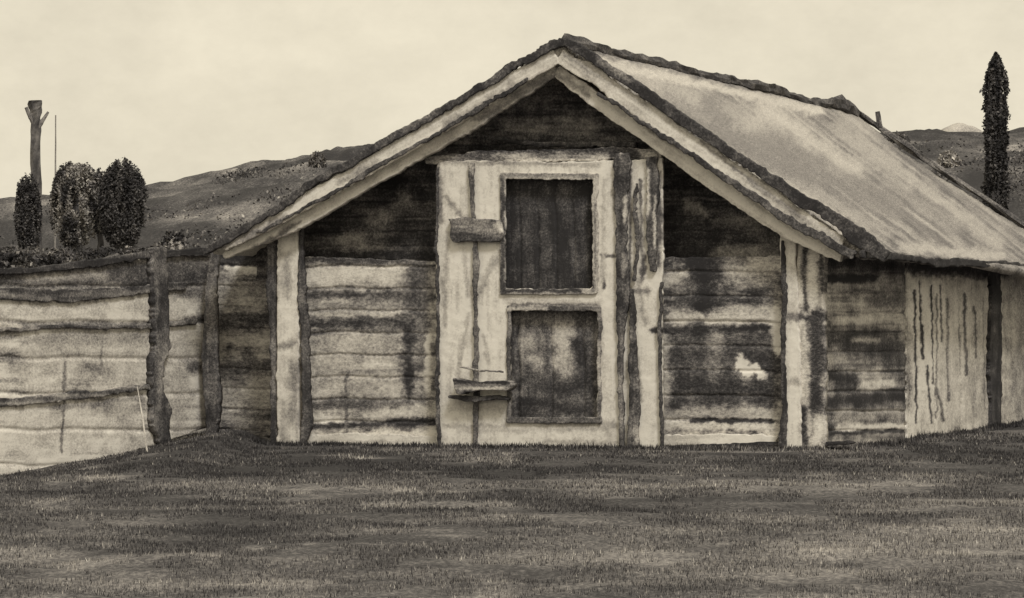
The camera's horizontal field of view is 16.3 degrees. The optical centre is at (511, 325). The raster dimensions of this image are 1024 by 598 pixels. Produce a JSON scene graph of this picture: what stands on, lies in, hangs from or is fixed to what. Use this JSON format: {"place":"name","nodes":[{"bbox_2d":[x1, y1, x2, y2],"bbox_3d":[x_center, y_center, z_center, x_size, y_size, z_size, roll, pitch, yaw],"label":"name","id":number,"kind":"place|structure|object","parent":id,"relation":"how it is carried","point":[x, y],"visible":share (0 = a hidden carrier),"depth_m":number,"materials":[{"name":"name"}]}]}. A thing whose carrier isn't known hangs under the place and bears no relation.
{"place":"outdoors","nodes":[
{"label":"outdoors","id":0,"kind":"place"},
{"bbox_2d":[0,418,1023,597],"bbox_3d":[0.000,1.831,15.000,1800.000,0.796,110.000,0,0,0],"label":"ground","id":1,"kind":"structure","parent":0,"point":[139,568],"depth_m":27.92,"materials":[{"name":"grey plant"}]},
{"bbox_2d":[0,247,209,474],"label":"fence","id":2,"kind":"object","parent":1,"relation":"on","point":[88,348],"visible":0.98,"depth_m":47.44,"materials":[{"name":"brown wood"}]},
{"bbox_2d":[137,387,147,451],"bbox_3d":[-4.578,1.216,44.448,0.020,0.912,0.941,0,0,-14],"label":"stake","id":3,"kind":"object","parent":1,"relation":"on","point":[142,421],"visible":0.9,"depth_m":44.41,"materials":[{"name":"brown wood"}]},
{"bbox_2d":[201,33,1023,448],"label":"barn","id":4,"kind":"structure","parent":1,"relation":"on","point":[569,239],"depth_m":47.42,"materials":[{"name":"brown wood"}]},
{"bbox_2d":[0,127,1023,265],"bbox_3d":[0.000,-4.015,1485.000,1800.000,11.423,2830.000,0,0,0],"label":"hill","id":5,"kind":"structure","parent":0,"point":[180,195],"depth_m":132.39,"materials":[{"name":"grey plant"}]},
{"bbox_2d":[13,173,42,249],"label":"round tree","id":6,"kind":"object","parent":5,"relation":"on","point":[27,213],"visible":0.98,"depth_m":116.80,"materials":[{"name":"black plant"}]},
{"bbox_2d":[25,100,48,254],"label":"lopped tree","id":7,"kind":"object","parent":5,"relation":"on","point":[34,113],"visible":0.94,"depth_m":117.13,"materials":[{"name":"grey plant"}]},
{"bbox_2d":[54,115,55,247],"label":"pole","id":8,"kind":"object","parent":5,"relation":"on","point":[55,175],"visible":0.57,"depth_m":117.73,"materials":[{"name":"grey wood"}]},
{"bbox_2d":[48,160,96,256],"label":"round tree","id":9,"kind":"object","parent":5,"relation":"on","point":[70,190],"visible":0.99,"depth_m":113.39,"materials":[{"name":"grey plant"}]},
{"bbox_2d":[88,168,103,256],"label":"tree","id":10,"kind":"object","parent":5,"relation":"on","point":[93,208],"visible":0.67,"depth_m":113.36,"materials":[{"name":"black plant"}]},
{"bbox_2d":[0,241,208,268],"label":"hedge","id":11,"kind":"object","parent":5,"relation":"on","point":[14,257],"visible":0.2,"depth_m":81.62,"materials":[{"name":"black plant"}]},
{"bbox_2d":[97,157,148,249],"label":"round tree","id":12,"kind":"object","parent":5,"relation":"on","point":[123,196],"visible":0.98,"depth_m":112.10,"materials":[{"name":"black plant"}]},
{"bbox_2d":[162,229,188,247],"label":"bush","id":13,"kind":"object","parent":5,"relation":"on","point":[173,237],"visible":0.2,"depth_m":112.07,"materials":[{"name":"grey plant"}]},
{"bbox_2d":[307,151,327,167],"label":"bush","id":14,"kind":"object","parent":5,"relation":"on","point":[318,159],"visible":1,"depth_m":141.77,"materials":[{"name":"grey plant"}]},
{"bbox_2d":[0,138,1023,248],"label":"scrub","id":15,"kind":"object","parent":5,"relation":"on","point":[228,176],"visible":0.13,"depth_m":128.60,"materials":[{"name":"grey plant"}]},
{"bbox_2d":[885,131,909,142],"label":"bush","id":16,"kind":"object","parent":5,"relation":"on","point":[903,136],"visible":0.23,"depth_m":150.72,"materials":[{"name":"grey plant"}]},
{"bbox_2d":[931,169,948,181],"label":"bush","id":17,"kind":"object","parent":5,"relation":"on","point":[938,174],"visible":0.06,"depth_m":126.10,"materials":[{"name":"grey plant"}]},
{"bbox_2d":[936,149,962,167],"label":"bush","id":18,"kind":"object","parent":5,"relation":"on","point":[947,159],"visible":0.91,"depth_m":132.45,"materials":[{"name":"grey plant"}]},
{"bbox_2d":[979,51,1012,220],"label":"poplar","id":19,"kind":"object","parent":5,"relation":"on","point":[995,132],"visible":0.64,"depth_m":83.85,"materials":[{"name":"black plant"}]},
{"bbox_2d":[0,0,1023,197],"label":"sky","id":20,"kind":"structure","parent":0,"point":[176,89],"materials":[{"name":"beige"}]},
{"bbox_2d":[941,123,982,131],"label":"hill","id":21,"kind":"structure","parent":0,"point":[959,127],"depth_m":327.29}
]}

